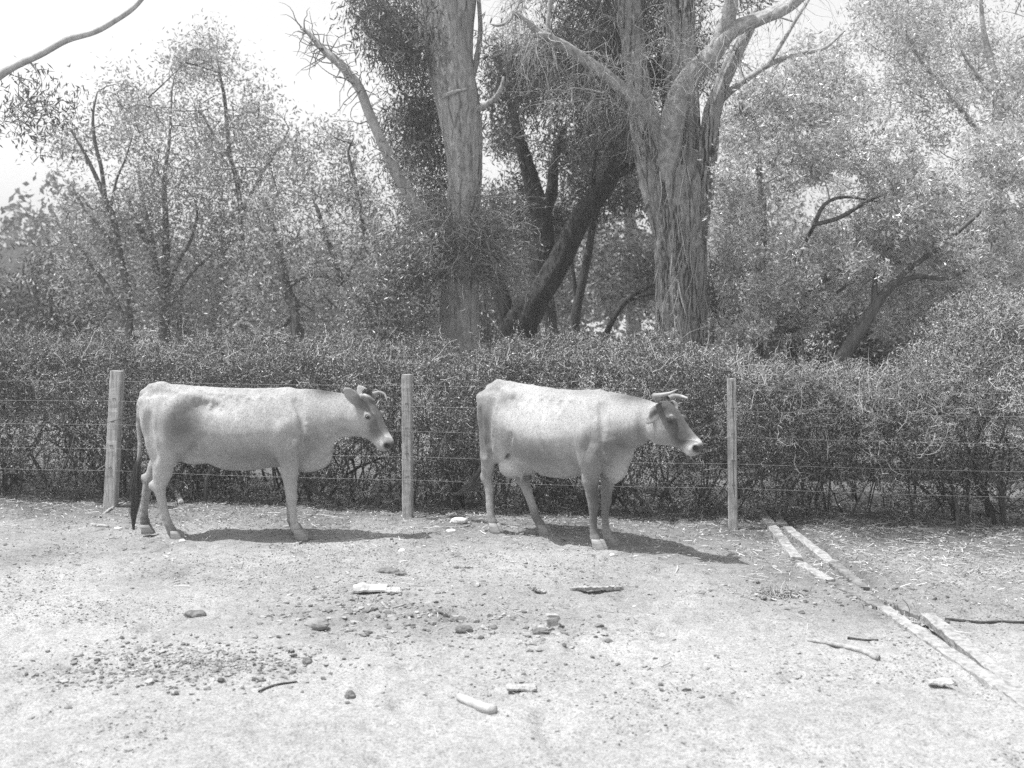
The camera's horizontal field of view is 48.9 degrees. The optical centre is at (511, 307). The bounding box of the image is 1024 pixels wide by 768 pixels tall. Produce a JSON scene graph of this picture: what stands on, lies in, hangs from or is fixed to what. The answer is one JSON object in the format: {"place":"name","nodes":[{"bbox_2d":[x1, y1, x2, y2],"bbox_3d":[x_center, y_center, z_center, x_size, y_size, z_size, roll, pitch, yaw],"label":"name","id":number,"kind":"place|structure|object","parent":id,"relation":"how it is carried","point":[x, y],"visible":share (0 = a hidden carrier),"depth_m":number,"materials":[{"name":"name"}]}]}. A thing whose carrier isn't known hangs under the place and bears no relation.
{"place":"outdoors","nodes":[
{"label":"outdoors","id":0,"kind":"place"},
{"bbox_2d":[0,247,136,390],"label":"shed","id":1,"kind":"structure","parent":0,"point":[5,252],"depth_m":26.61,"materials":[{"name":"metal"}]},
{"bbox_2d":[0,310,1023,767],"bbox_3d":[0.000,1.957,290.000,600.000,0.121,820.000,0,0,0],"label":"ground","id":2,"kind":"structure","parent":0,"point":[802,722],"depth_m":6.44,"materials":[{"name":"grey soil"}]},
{"bbox_2d":[0,217,119,417],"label":"bush","id":3,"kind":"object","parent":2,"relation":"on","point":[17,288],"visible":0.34,"depth_m":19.54,"materials":[{"name":"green plant"}]},
{"bbox_2d":[0,0,143,165],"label":"overhanging tree","id":4,"kind":"object","parent":2,"relation":"on","point":[8,69],"visible":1,"depth_m":11.48,"materials":[{"name":"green plant"}]},
{"bbox_2d":[0,242,157,413],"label":"bush","id":5,"kind":"object","parent":2,"relation":"on","point":[116,322],"visible":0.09,"depth_m":21.27,"materials":[{"name":"grey plant"}]},
{"bbox_2d":[12,327,158,409],"bbox_3d":[-9.101,1.172,20.638,5.406,1.596,0.111,0,0,-3],"label":"rail fence","id":6,"kind":"object","parent":2,"relation":"on","point":[138,334],"visible":0.07,"depth_m":20.70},
{"bbox_2d":[90,523,108,526],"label":"stick","id":7,"kind":"object","parent":2,"relation":"on","point":[96,524],"visible":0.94,"depth_m":9.86,"materials":[{"name":"grey wood"}]},
{"bbox_2d":[15,36,205,426],"bbox_3d":[-6.512,-1.161,18.245,2.802,6.167,4.161,0,0,-25],"label":"slender tree","id":8,"kind":"object","parent":2,"relation":"on","point":[113,243],"visible":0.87,"depth_m":17.97,"materials":[{"name":"grey plant"}]},
{"bbox_2d":[100,502,124,516],"bbox_3d":[-3.802,1.926,10.703,0.043,0.060,0.602,0,0,0],"label":"stick","id":9,"kind":"object","parent":2,"relation":"on","point":[108,510],"visible":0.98,"depth_m":10.60,"materials":[{"name":"grey wood"}]},
{"bbox_2d":[82,22,268,381],"bbox_3d":[-5.611,-1.534,18.920,3.044,6.910,4.534,0,0,-21],"label":"slender tree","id":10,"kind":"object","parent":2,"relation":"on","point":[163,278],"visible":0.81,"depth_m":18.23,"materials":[{"name":"grey plant"}]},
{"bbox_2d":[167,483,183,504],"bbox_3d":[-3.311,1.843,11.124,0.077,0.149,0.551,0,0,-29],"label":"stick","id":11,"kind":"object","parent":2,"relation":"on","point":[180,501],"visible":0.73,"depth_m":11.05,"materials":[{"name":"grey wood"}]},
{"bbox_2d":[184,610,206,617],"bbox_3d":[-1.972,1.909,7.015,0.140,0.043,0.112,0,0,0],"label":"dung pat","id":12,"kind":"object","parent":2,"relation":"on","point":[193,613],"visible":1,"depth_m":6.99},
{"bbox_2d":[134,247,289,387],"bbox_3d":[-6.257,0.427,23.697,4.265,3.666,3.446,0,0,0],"label":"bush","id":13,"kind":"object","parent":2,"relation":"on","point":[175,323],"visible":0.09,"depth_m":23.25,"materials":[{"name":"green plant"}]},
{"bbox_2d":[151,8,310,387],"bbox_3d":[-4.799,-1.720,19.487,2.953,7.283,3.511,0,0,0],"label":"slender tree","id":14,"kind":"object","parent":2,"relation":"on","point":[227,129],"visible":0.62,"depth_m":19.04,"materials":[{"name":"grey plant"}]},
{"bbox_2d":[125,381,393,540],"bbox_3d":[-2.101,1.273,9.449,2.255,1.308,0.573,0,0,0],"label":"cow","id":15,"kind":"object","parent":2,"relation":"on","point":[290,432],"visible":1,"depth_m":9.29},
{"bbox_2d":[258,681,296,692],"bbox_3d":[-1.187,1.915,5.703,0.028,0.021,0.229,0,0,44],"label":"stick","id":16,"kind":"object","parent":2,"relation":"on","point":[271,686],"visible":1,"depth_m":5.70,"materials":[{"name":"grey plant"}]},
{"bbox_2d":[204,104,407,388],"bbox_3d":[-3.200,-0.721,17.451,3.531,5.309,4.100,0,0,0],"label":"slender tree","id":17,"kind":"object","parent":2,"relation":"on","point":[295,315],"visible":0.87,"depth_m":17.11,"materials":[{"name":"grey plant"}]},
{"bbox_2d":[302,657,311,663],"bbox_3d":[-1.116,1.927,6.138,0.057,0.036,0.052,0,0,0],"label":"clod","id":18,"kind":"object","parent":2,"relation":"on","point":[306,660],"visible":1,"depth_m":6.12,"materials":[{"name":"grey soil"}]},
{"bbox_2d":[303,617,328,630],"bbox_3d":[-1.182,1.906,6.790,0.160,0.064,0.124,0,0,0],"label":"clod","id":19,"kind":"object","parent":2,"relation":"on","point":[316,624],"visible":0.95,"depth_m":6.75,"materials":[{"name":"grey soil"}]},
{"bbox_2d":[250,228,407,401],"bbox_3d":[-3.643,0.429,22.142,3.676,3.880,3.430,0,0,0],"label":"bush","id":20,"kind":"object","parent":2,"relation":"on","point":[327,295],"visible":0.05,"depth_m":21.64,"materials":[{"name":"grey plant"}]},
{"bbox_2d":[312,514,348,519],"bbox_3d":[-1.661,1.921,10.325,0.402,0.029,0.038,0,0,26],"label":"stick","id":21,"kind":"object","parent":2,"relation":"on","point":[330,516],"visible":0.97,"depth_m":10.35,"materials":[{"name":"grey wood"}]},
{"bbox_2d":[345,690,355,698],"bbox_3d":[-0.799,1.911,5.559,0.056,0.045,0.052,0,0,0],"label":"clod","id":22,"kind":"object","parent":2,"relation":"on","point":[350,694],"visible":1,"depth_m":5.54,"materials":[{"name":"grey soil"}]},
{"bbox_2d":[353,582,388,592],"bbox_3d":[-0.957,1.887,7.594,0.243,0.058,0.118,0,0,0],"label":"bark piece","id":23,"kind":"object","parent":2,"relation":"on","point":[364,587],"visible":0.98,"depth_m":7.56,"materials":[{"name":"white wood"}]},
{"bbox_2d":[369,635,398,639],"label":"stick","id":24,"kind":"object","parent":2,"relation":"on","point":[384,636],"visible":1,"depth_m":6.52,"materials":[{"name":"grey wood"}]},
{"bbox_2d":[376,567,399,573],"bbox_3d":[-0.908,1.913,8.188,0.148,0.036,0.148,0,0,-43],"label":"dung pat","id":25,"kind":"object","parent":2,"relation":"on","point":[389,570],"visible":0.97,"depth_m":8.15,"materials":[{"name":"grey"}]},
{"bbox_2d":[333,214,448,470],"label":"slender tree","id":26,"kind":"object","parent":2,"relation":"on","point":[381,300],"visible":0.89,"depth_m":12.98,"materials":[{"name":"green plant"}]},
{"bbox_2d":[385,587,400,592],"bbox_3d":[-0.795,1.893,7.543,0.103,0.040,0.082,0,0,0],"label":"bark piece","id":27,"kind":"object","parent":2,"relation":"on","point":[393,590],"visible":1,"depth_m":7.51,"materials":[{"name":"white wood"}]},
{"bbox_2d":[381,601,405,608],"bbox_3d":[-0.766,1.916,7.235,0.164,0.029,0.104,0,0,0],"label":"stick","id":28,"kind":"object","parent":2,"relation":"on","point":[384,604],"visible":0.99,"depth_m":7.22,"materials":[{"name":"grey wood"}]},
{"bbox_2d":[395,571,406,575],"bbox_3d":[-0.798,1.909,8.094,0.092,0.023,0.084,0,0,0],"label":"dung pat","id":29,"kind":"object","parent":2,"relation":"on","point":[399,573],"visible":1,"depth_m":8.06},
{"bbox_2d":[423,524,470,528],"bbox_3d":[-0.559,1.916,9.812,0.434,0.024,0.086,0,0,-19],"label":"stick","id":30,"kind":"object","parent":2,"relation":"on","point":[447,527],"visible":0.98,"depth_m":9.78,"materials":[{"name":"grey wood"}]},
{"bbox_2d":[450,616,466,621],"bbox_3d":[-0.334,1.940,7.003,0.113,0.032,0.062,0,0,0],"label":"clod","id":31,"kind":"object","parent":2,"relation":"on","point":[454,619],"visible":0.76,"depth_m":6.99,"materials":[{"name":"grey soil"}]},
{"bbox_2d":[451,517,467,523],"bbox_3d":[-0.466,1.888,9.985,0.156,0.055,0.107,0,0,0],"label":"white stone","id":32,"kind":"object","parent":2,"relation":"on","point":[458,520],"visible":1,"depth_m":9.95,"materials":[{"name":"white stone"}]},
{"bbox_2d":[453,565,471,568],"bbox_3d":[-0.362,1.913,8.298,0.139,0.035,0.041,0,0,-13],"label":"wood splinter","id":33,"kind":"object","parent":2,"relation":"on","point":[461,566],"visible":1,"depth_m":8.29,"materials":[{"name":"grey wood"}]},
{"bbox_2d":[455,625,472,632],"bbox_3d":[-0.284,1.904,6.664,0.100,0.043,0.078,0,0,23],"label":"clod","id":34,"kind":"object","parent":2,"relation":"on","point":[464,628],"visible":1,"depth_m":6.64,"materials":[{"name":"grey soil"}]},
{"bbox_2d":[280,0,664,466],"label":"gum tree","id":35,"kind":"object","parent":2,"relation":"on","point":[452,106],"visible":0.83,"depth_m":13.85,"materials":[{"name":"grey plant"}]},
{"bbox_2d":[456,693,497,714],"bbox_3d":[-0.170,1.906,5.416,0.056,0.059,0.264,0,0,-43],"label":"broken log","id":36,"kind":"object","parent":2,"relation":"on","point":[481,706],"visible":1,"depth_m":5.38,"materials":[{"name":"white wood"}]},
{"bbox_2d":[428,263,569,391],"bbox_3d":[-0.282,0.577,24.136,3.568,3.412,3.518,0,0,0],"label":"bush","id":37,"kind":"object","parent":2,"relation":"on","point":[486,325],"visible":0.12,"depth_m":23.47,"materials":[{"name":"grey plant"}]},
{"bbox_2d":[0,281,1023,529],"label":"thorn hedge","id":38,"kind":"object","parent":2,"relation":"on","point":[860,409],"visible":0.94,"depth_m":10.65,"materials":[{"name":"grey plant"}]},
{"bbox_2d":[0,510,1023,767],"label":"ground crumbs","id":39,"kind":"object","parent":2,"relation":"on","point":[182,660],"visible":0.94,"depth_m":6.64,"materials":[{"name":"grey soil"}]},
{"bbox_2d":[0,479,1023,744],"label":"straw litter","id":40,"kind":"object","parent":2,"relation":"on","point":[652,519],"visible":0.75,"depth_m":9.74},
{"bbox_2d":[0,171,1023,358],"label":"wood","id":41,"kind":"object","parent":2,"relation":"on","point":[15,234],"visible":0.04,"depth_m":46.70,"materials":[{"name":"grey plant"}]},
{"bbox_2d":[0,370,1023,529],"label":"wire fence","id":42,"kind":"object","parent":2,"relation":"on","point":[113,448],"visible":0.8,"depth_m":10.19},
{"bbox_2d":[497,604,526,618],"bbox_3d":[0.006,1.921,7.105,0.019,0.020,0.364,0,0,-31],"label":"stick","id":43,"kind":"object","parent":2,"relation":"on","point":[511,611],"visible":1,"depth_m":7.12,"materials":[{"name":"grey wood"}]},
{"bbox_2d":[506,683,535,691],"bbox_3d":[0.044,1.899,5.633,0.152,0.036,0.074,0,0,0],"label":"bark piece","id":44,"kind":"object","parent":2,"relation":"on","point":[530,687],"visible":1,"depth_m":5.61,"materials":[{"name":"wood"}]},
{"bbox_2d":[528,585,546,593],"bbox_3d":[0.175,1.931,7.702,0.133,0.037,0.053,0,0,32],"label":"wood splinter","id":45,"kind":"object","parent":2,"relation":"on","point":[537,589],"visible":1,"depth_m":7.69,"materials":[{"name":"grey wood"}]},
{"bbox_2d":[532,627,548,634],"bbox_3d":[0.167,1.908,6.642,0.104,0.036,0.071,0,0,0],"label":"clod","id":46,"kind":"object","parent":2,"relation":"on","point":[540,631],"visible":1,"depth_m":6.62,"materials":[{"name":"grey soil"}]},
{"bbox_2d":[545,613,559,626],"bbox_3d":[0.240,1.896,6.798,0.093,0.096,0.093,0,0,-11],"label":"stone block","id":47,"kind":"object","parent":2,"relation":"on","point":[551,619],"depth_m":6.76,"materials":[{"name":"grey stone"}]},
{"bbox_2d":[510,203,598,387],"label":"distant tree","id":48,"kind":"object","parent":2,"relation":"on","point":[550,313],"visible":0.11,"depth_m":20.90,"materials":[{"name":"grey plant"}]},
{"bbox_2d":[477,6,664,383],"bbox_3d":[0.953,-1.556,17.413,3.409,6.962,3.610,0,0,0],"label":"leaning tree","id":49,"kind":"object","parent":2,"relation":"on","point":[560,254],"visible":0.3,"depth_m":16.20,"materials":[{"name":"black plant"}]},
{"bbox_2d":[450,379,702,549],"bbox_3d":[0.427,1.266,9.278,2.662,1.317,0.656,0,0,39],"label":"cow","id":50,"kind":"object","parent":2,"relation":"on","point":[591,438],"visible":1,"depth_m":9.02},
{"bbox_2d":[568,584,623,590],"bbox_3d":[0.574,1.920,7.695,0.380,0.042,0.055,0,0,-13],"label":"wood splinter","id":51,"kind":"object","parent":2,"relation":"on","point":[619,587],"visible":1,"depth_m":7.68,"materials":[{"name":"grey wood"}]},
{"bbox_2d":[538,106,657,389],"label":"distant tree","id":52,"kind":"object","parent":2,"relation":"on","point":[615,197],"visible":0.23,"depth_m":19.85,"materials":[{"name":"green plant"}]},
{"bbox_2d":[596,237,654,388],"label":"distant tree","id":53,"kind":"object","parent":2,"relation":"on","point":[627,299],"visible":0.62,"depth_m":17.47,"materials":[{"name":"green plant"}]},
{"bbox_2d":[550,105,703,396],"bbox_3d":[2.397,-1.389,24.070,3.143,6.628,4.415,0,0,14],"label":"distant tree","id":54,"kind":"object","parent":2,"relation":"on","point":[630,318],"visible":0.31,"depth_m":23.32,"materials":[{"name":"grey plant"}]},
{"bbox_2d":[461,0,849,472],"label":"stringybark tree","id":55,"kind":"object","parent":2,"relation":"on","point":[673,142],"visible":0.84,"depth_m":13.37,"materials":[{"name":"grey plant"}]},
{"bbox_2d":[640,252,783,396],"bbox_3d":[4.614,0.433,25.108,3.973,3.778,3.589,0,0,0],"label":"bush","id":56,"kind":"object","parent":2,"relation":"on","point":[740,339],"visible":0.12,"depth_m":24.43,"materials":[{"name":"grey plant"}]},
{"bbox_2d":[707,246,802,440],"bbox_3d":[3.272,0.501,16.257,1.811,2.851,2.080,0,0,0],"label":"drooping shrub","id":57,"kind":"object","parent":2,"relation":"on","point":[714,304],"visible":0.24,"depth_m":15.93,"materials":[{"name":"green plant"}]},
{"bbox_2d":[728,580,815,600],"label":"dead leaves","id":58,"kind":"object","parent":2,"relation":"on","point":[781,595],"visible":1,"depth_m":7.47,"materials":[{"name":"grey plant"}]},
{"bbox_2d":[761,500,788,527],"bbox_3d":[2.410,1.921,10.361,0.093,0.104,1.170,0,0,5],"label":"edging board","id":59,"kind":"object","parent":2,"relation":"on","point":[779,520],"visible":0.45,"depth_m":10.14,"materials":[{"name":"grey wood"}]},
{"bbox_2d":[756,509,801,560],"bbox_3d":[2.232,1.913,9.516,0.100,0.070,1.937,0,0,4],"label":"edging board","id":60,"kind":"object","parent":2,"relation":"on","point":[781,538],"visible":0.87,"depth_m":9.31,"materials":[{"name":"grey wood"}]},
{"bbox_2d":[700,19,870,418],"bbox_3d":[4.548,-1.600,18.965,3.432,7.039,3.566,0,0,0],"label":"broad tree","id":61,"kind":"object","parent":2,"relation":"on","point":[760,172],"visible":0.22,"depth_m":18.52,"materials":[{"name":"grey plant"}]},
{"bbox_2d":[782,526,835,563],"bbox_3d":[2.387,1.933,9.068,0.099,0.103,1.242,0,0,-2],"label":"edging board","id":62,"kind":"object","parent":2,"relation":"on","point":[803,541],"visible":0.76,"depth_m":9.06,"materials":[{"name":"white wood"}]},
{"bbox_2d":[795,562,834,582],"bbox_3d":[2.184,1.927,8.133,0.095,0.068,0.568,0,0,-8],"label":"edging board","id":63,"kind":"object","parent":2,"relation":"on","point":[810,569],"visible":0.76,"depth_m":8.10,"materials":[{"name":"white wood"}]},
{"bbox_2d":[697,42,938,469],"bbox_3d":[3.804,-0.702,13.753,3.505,5.250,3.258,0,0,0],"label":"broad tree","id":64,"kind":"object","parent":2,"relation":"on","point":[785,304],"visible":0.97,"depth_m":12.88,"materials":[{"name":"grey plant"}]},
{"bbox_2d":[730,281,921,431],"bbox_3d":[5.121,0.952,17.748,3.598,3.127,3.508,0,0,0],"label":"bush","id":65,"kind":"object","parent":2,"relation":"on","point":[866,345],"visible":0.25,"depth_m":16.97,"materials":[{"name":"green plant"}]},
{"bbox_2d":[807,638,880,660],"bbox_3d":[1.870,1.914,6.334,0.068,0.040,0.465,0,0,-39],"label":"stick","id":66,"kind":"object","parent":2,"relation":"on","point":[873,655],"visible":1,"depth_m":6.31,"materials":[{"name":"white wood"}]},
{"bbox_2d":[829,561,869,590],"bbox_3d":[2.401,1.933,8.042,0.094,0.101,0.617,0,0,-3],"label":"edging board","id":67,"kind":"object","parent":2,"relation":"on","point":[841,570],"visible":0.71,"depth_m":8.05,"materials":[{"name":"grey wood"}]},
{"bbox_2d":[828,581,885,609],"bbox_3d":[2.288,1.929,7.491,0.088,0.068,0.675,0,0,-11],"label":"edging board","id":68,"kind":"object","parent":2,"relation":"on","point":[874,604],"visible":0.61,"depth_m":7.46,"materials":[{"name":"grey wood"}]},
{"bbox_2d":[847,636,877,640],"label":"stick","id":69,"kind":"object","parent":2,"relation":"on","point":[853,638],"visible":1,"depth_m":6.50,"materials":[{"name":"grey plant"}]},
{"bbox_2d":[827,595,940,609],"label":"dead leaves","id":70,"kind":"object","parent":2,"relation":"on","point":[886,604],"visible":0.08,"depth_m":7.30,"materials":[{"name":"plant"}]},
{"bbox_2d":[866,591,920,621],"bbox_3d":[2.499,1.960,7.362,0.089,0.083,0.708,0,0,-12],"label":"edging board","id":71,"kind":"object","parent":2,"relation":"on","point":[914,613],"visible":0.42,"depth_m":7.25,"materials":[{"name":"grey wood"}]},
{"bbox_2d":[877,606,918,630],"bbox_3d":[2.362,1.917,6.899,0.100,0.067,0.473,0,0,-2],"label":"edging board","id":72,"kind":"object","parent":2,"relation":"on","point":[899,619],"visible":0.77,"depth_m":6.88,"materials":[{"name":"grey wood"}]},
{"bbox_2d":[811,114,1023,479],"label":"broad tree","id":73,"kind":"object","parent":2,"relation":"on","point":[991,151],"visible":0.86,"depth_m":12.57,"materials":[{"name":"grey plant"}]},
{"bbox_2d":[817,0,1023,439],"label":"broad tree","id":74,"kind":"object","parent":2,"relation":"on","point":[905,38],"visible":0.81,"depth_m":16.47,"materials":[{"name":"grey plant"}]},
{"bbox_2d":[886,601,958,626],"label":"dead leaves","id":75,"kind":"object","parent":2,"relation":"on","point":[916,620],"visible":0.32,"depth_m":6.98,"materials":[{"name":"grey plant"}]},
{"bbox_2d":[926,677,953,685],"bbox_3d":[2.166,1.895,5.712,0.127,0.034,0.065,0,0,0],"label":"bark piece","id":76,"kind":"object","parent":2,"relation":"on","point":[943,681],"visible":1,"depth_m":5.69,"materials":[{"name":"white wood"}]},
{"bbox_2d":[859,228,1023,426],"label":"bush","id":77,"kind":"object","parent":2,"relation":"on","point":[940,296],"visible":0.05,"depth_m":18.73,"materials":[{"name":"grey plant"}]},
{"bbox_2d":[907,626,1023,706],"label":"edging board","id":78,"kind":"object","parent":2,"relation":"on","point":[988,679],"visible":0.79,"depth_m":6.03,"materials":[{"name":"white wood"}]},
{"bbox_2d":[919,613,1023,692],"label":"edging board","id":79,"kind":"object","parent":2,"relation":"on","point":[952,637],"visible":0.79,"depth_m":6.41,"materials":[{"name":"white wood"}]},
{"bbox_2d":[945,618,1023,623],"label":"stick","id":80,"kind":"object","parent":2,"relation":"on","point":[984,622],"visible":0.99,"depth_m":6.84,"materials":[{"name":"grey plant"}]},
{"bbox_2d":[0,0,1023,309],"label":"sky","id":81,"kind":"structure","parent":0,"point":[27,27],"materials":[{"name":"white"}]}
]}

